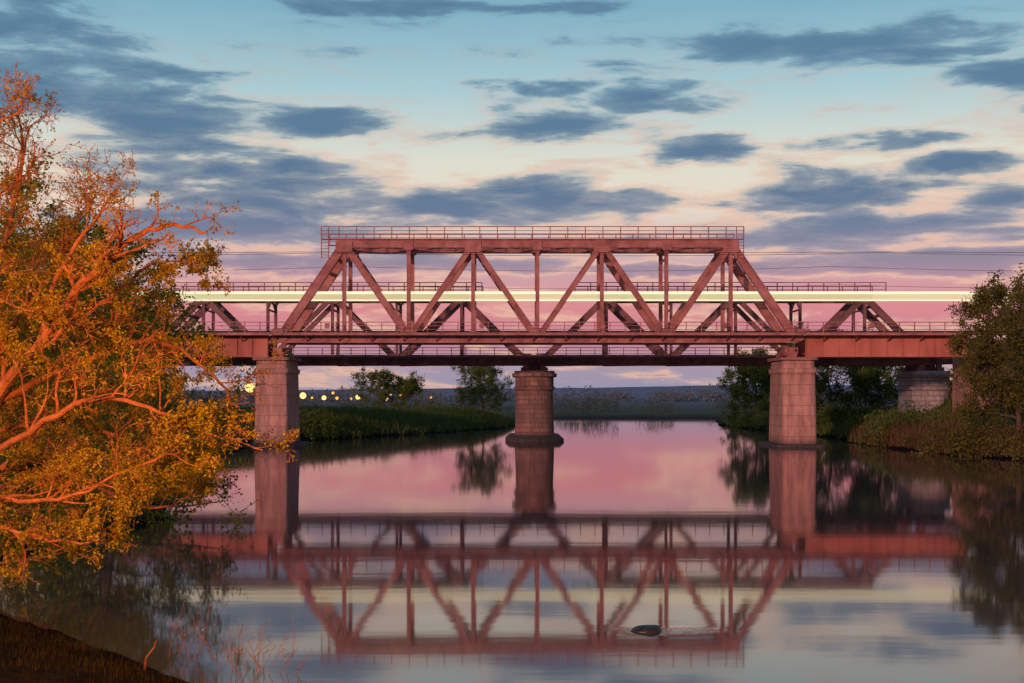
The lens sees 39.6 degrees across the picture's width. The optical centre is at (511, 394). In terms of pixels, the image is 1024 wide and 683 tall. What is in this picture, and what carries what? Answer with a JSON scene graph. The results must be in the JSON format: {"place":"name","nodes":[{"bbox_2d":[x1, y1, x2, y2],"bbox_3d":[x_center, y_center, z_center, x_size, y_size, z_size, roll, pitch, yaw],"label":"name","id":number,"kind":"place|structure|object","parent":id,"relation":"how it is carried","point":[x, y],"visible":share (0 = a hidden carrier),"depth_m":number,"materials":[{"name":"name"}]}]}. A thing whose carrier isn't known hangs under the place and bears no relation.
{"place":"outdoors","nodes":[
{"label":"outdoors","id":0,"kind":"place"},
{"bbox_2d":[0,418,1023,682],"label":"river water","id":1,"kind":"structure","parent":0,"point":[716,552],"depth_m":45.35,"materials":[{"name":"liquid"}]},
{"bbox_2d":[167,601,218,659],"bbox_3d":[-6.766,4.936,29.728,0.835,1.336,1.342,0,0,-39],"label":"willow sapling","id":2,"kind":"object","parent":1,"relation":"on","point":[185,648],"visible":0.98,"depth_m":29.65,"materials":[{"name":"plant"}]},
{"bbox_2d":[195,619,272,674],"bbox_3d":[-5.559,4.922,28.304,1.546,1.366,1.396,0,0,0],"label":"willow sapling","id":3,"kind":"object","parent":1,"relation":"on","point":[257,666],"visible":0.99,"depth_m":28.41,"materials":[{"name":"brown plant"}]},
{"bbox_2d":[227,618,314,674],"bbox_3d":[-4.743,5.027,28.342,1.748,1.153,0.847,0,0,26],"label":"willow sapling","id":4,"kind":"object","parent":1,"relation":"on","point":[281,653],"visible":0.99,"depth_m":28.16,"materials":[{"name":"brown plant"}]},
{"bbox_2d":[630,625,661,632],"bbox_3d":[3.127,5.521,33.197,0.791,0.305,0.624,0,0,0],"label":"half sunk stone","id":5,"kind":"object","parent":1,"relation":"in","point":[648,628],"visible":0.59,"depth_m":33.02,"materials":[{"name":"grey stone"}]},
{"bbox_2d":[0,349,1023,682],"bbox_3d":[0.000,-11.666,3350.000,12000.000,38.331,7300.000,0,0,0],"label":"ground","id":6,"kind":"structure","parent":0,"point":[90,675],"depth_m":69.42,"materials":[{"name":"green plant"}]},
{"bbox_2d":[0,301,140,592],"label":"golden willow tree","id":7,"kind":"object","parent":6,"relation":"on","point":[35,490],"visible":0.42,"depth_m":39.82,"materials":[{"name":"orange plant"}]},
{"bbox_2d":[7,287,185,461],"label":"olive willow tree","id":8,"kind":"object","parent":6,"relation":"on","point":[123,389],"depth_m":93.72,"materials":[{"name":"green plant"}]},
{"bbox_2d":[0,148,193,566],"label":"golden willow tree","id":9,"kind":"object","parent":6,"relation":"on","point":[17,234],"visible":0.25,"depth_m":44.61,"materials":[{"name":"orange plant"}]},
{"bbox_2d":[0,608,199,682],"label":"shore grass","id":10,"kind":"structure","parent":6,"relation":"on","point":[76,645],"depth_m":27.50,"materials":[{"name":"brown plant"}]},
{"bbox_2d":[0,166,225,462],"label":"olive willow tree","id":11,"kind":"object","parent":6,"relation":"on","point":[94,233],"visible":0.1,"depth_m":69.45,"materials":[{"name":"green plant"}]},
{"bbox_2d":[0,417,266,541],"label":"bank shrubs","id":12,"kind":"object","parent":6,"relation":"on","point":[125,527],"visible":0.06,"depth_m":60.63,"materials":[{"name":"green plant"}]},
{"bbox_2d":[0,231,270,527],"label":"olive willow tree","id":13,"kind":"object","parent":6,"relation":"on","point":[146,317],"visible":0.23,"depth_m":59.56,"materials":[{"name":"orange plant"}]},
{"bbox_2d":[143,640,156,669],"bbox_3d":[-7.135,5.177,28.004,0.287,0.707,0.059,0,0,-2],"label":"dead stick","id":14,"kind":"object","parent":6,"relation":"on","point":[148,655],"visible":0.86,"depth_m":27.99,"materials":[{"name":"brown wood"}]},
{"bbox_2d":[0,59,300,589],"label":"orange lit willow tree","id":15,"kind":"object","parent":6,"relation":"on","point":[201,469],"visible":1,"depth_m":31.89,"materials":[{"name":"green plant"}]},
{"bbox_2d":[243,382,252,407],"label":"street lamp","id":16,"kind":"object","parent":6,"relation":"on","point":[250,388],"visible":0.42,"depth_m":249.60,"materials":[{"name":"metal"}]},
{"bbox_2d":[244,347,309,446],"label":"concrete bridge pier","id":17,"kind":"structure","parent":6,"relation":"on","point":[278,412],"depth_m":150.85,"materials":[{"name":"grey concrete"}]},
{"bbox_2d":[145,226,990,357],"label":"railway truss bridge","id":18,"kind":"structure","parent":17,"relation":"on","point":[819,344],"depth_m":151.73,"materials":[{"name":"red paint"}]},
{"bbox_2d":[90,291,1021,300],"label":"train light trail","id":19,"kind":"object","parent":18,"relation":"attached to","point":[608,296],"visible":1,"depth_m":153.57,"materials":[{"name":"white"}]},
{"bbox_2d":[339,385,344,406],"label":"power pylon","id":20,"kind":"object","parent":6,"relation":"on","point":[342,395],"visible":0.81,"depth_m":519.89,"materials":[{"name":"metal"}]},
{"bbox_2d":[170,403,514,442],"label":"bank grass","id":21,"kind":"structure","parent":6,"relation":"on","point":[409,412],"depth_m":200.93,"materials":[{"name":"green plant"}]},
{"bbox_2d":[346,367,401,407],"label":"round tree","id":22,"kind":"object","parent":6,"relation":"on","point":[384,375],"visible":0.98,"depth_m":393.51,"materials":[{"name":"green plant"}]},
{"bbox_2d":[299,404,485,439],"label":"bank shrubs","id":23,"kind":"object","parent":6,"relation":"on","point":[309,419],"visible":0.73,"depth_m":191.98,"materials":[{"name":"green plant"}]},
{"bbox_2d":[388,371,437,407],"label":"round tree","id":24,"kind":"object","parent":6,"relation":"on","point":[411,384],"visible":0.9,"depth_m":398.24,"materials":[{"name":"green plant"}]},
{"bbox_2d":[449,366,513,413],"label":"round tree","id":25,"kind":"object","parent":6,"relation":"on","point":[477,373],"visible":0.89,"depth_m":239.51,"materials":[{"name":"green plant"}]},
{"bbox_2d":[166,384,896,402],"bbox_3d":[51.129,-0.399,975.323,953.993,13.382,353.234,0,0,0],"label":"distant forest","id":26,"kind":"object","parent":6,"relation":"on","point":[707,396],"visible":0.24,"depth_m":890.41,"materials":[{"name":"green plant"}]},
{"bbox_2d":[505,358,563,441],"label":"stone bridge pier","id":27,"kind":"structure","parent":6,"relation":"on","point":[534,387],"depth_m":168.06,"materials":[{"name":"stone"}]},
{"bbox_2d":[160,282,951,365],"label":"old railway truss bridge","id":28,"kind":"structure","parent":27,"relation":"on","point":[661,356],"depth_m":169.75,"materials":[{"name":"red paint"}]},
{"bbox_2d":[176,393,896,412],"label":"distant tree row","id":29,"kind":"object","parent":6,"relation":"on","point":[592,406],"visible":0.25,"depth_m":377.64,"materials":[{"name":"green plant"}]},
{"bbox_2d":[140,252,1023,288],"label":"overhead power lines","id":30,"kind":"object","parent":6,"relation":"on","point":[639,288],"visible":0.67,"depth_m":154.88,"materials":[{"name":"metal"}]},
{"bbox_2d":[716,346,770,427],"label":"green willow tree","id":31,"kind":"object","parent":6,"relation":"on","point":[758,375],"visible":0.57,"depth_m":233.91,"materials":[{"name":"green plant"}]},
{"bbox_2d":[748,343,830,406],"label":"green willow tree","id":32,"kind":"object","parent":6,"relation":"on","point":[793,346],"visible":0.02,"depth_m":237.47,"materials":[{"name":"green plant"}]},
{"bbox_2d":[759,347,827,446],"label":"concrete bridge pier","id":33,"kind":"structure","parent":6,"relation":"on","point":[792,418],"depth_m":150.86,"materials":[{"name":"grey concrete"}]},
{"bbox_2d":[727,399,952,443],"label":"bank shrubs","id":34,"kind":"object","parent":6,"relation":"on","point":[917,414],"visible":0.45,"depth_m":164.22,"materials":[{"name":"green plant"}]},
{"bbox_2d":[794,319,896,427],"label":"green willow tree","id":35,"kind":"object","parent":6,"relation":"on","point":[846,398],"visible":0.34,"depth_m":189.23,"materials":[{"name":"green plant"}]},
{"bbox_2d":[719,369,1023,446],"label":"bank grass","id":36,"kind":"structure","parent":6,"relation":"on","point":[838,427],"depth_m":182.05,"materials":[{"name":"green plant"}]},
{"bbox_2d":[844,327,904,410],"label":"green willow tree","id":37,"kind":"object","parent":6,"relation":"on","point":[886,397],"visible":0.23,"depth_m":193.30,"materials":[{"name":"green plant"}]},
{"bbox_2d":[894,363,951,414],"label":"stone bridge pier","id":38,"kind":"structure","parent":6,"relation":"on","point":[922,384],"depth_m":168.62,"materials":[{"name":"stone"}]},
{"bbox_2d":[844,411,1023,458],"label":"dry reeds","id":39,"kind":"object","parent":6,"relation":"on","point":[916,433],"visible":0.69,"depth_m":140.23,"materials":[{"name":"plant"}]},
{"bbox_2d":[863,400,1023,460],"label":"brown bank shrubs","id":40,"kind":"object","parent":6,"relation":"on","point":[966,442],"visible":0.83,"depth_m":127.59,"materials":[{"name":"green plant"}]},
{"bbox_2d":[941,263,1023,436],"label":"weeping willow tree","id":41,"kind":"object","parent":6,"relation":"on","point":[985,298],"visible":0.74,"depth_m":126.36,"materials":[{"name":"green plant"}]},
{"bbox_2d":[952,339,1012,414],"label":"bridge abutment","id":42,"kind":"object","parent":6,"relation":"on","point":[956,395],"visible":0.04,"depth_m":157.00,"materials":[{"name":"concrete"}]},
{"bbox_2d":[968,263,1023,409],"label":"weeping willow tree","id":43,"kind":"object","parent":6,"relation":"on","point":[1013,354],"visible":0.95,"depth_m":120.91,"materials":[{"name":"green plant"}]},
{"bbox_2d":[0,0,1023,390],"label":"sky","id":44,"kind":"structure","parent":0,"point":[863,129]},
{"bbox_2d":[172,385,897,397],"bbox_3d":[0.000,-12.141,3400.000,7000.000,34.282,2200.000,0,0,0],"label":"distant hills","id":45,"kind":"structure","parent":0,"point":[639,392],"depth_m":2878.32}
]}

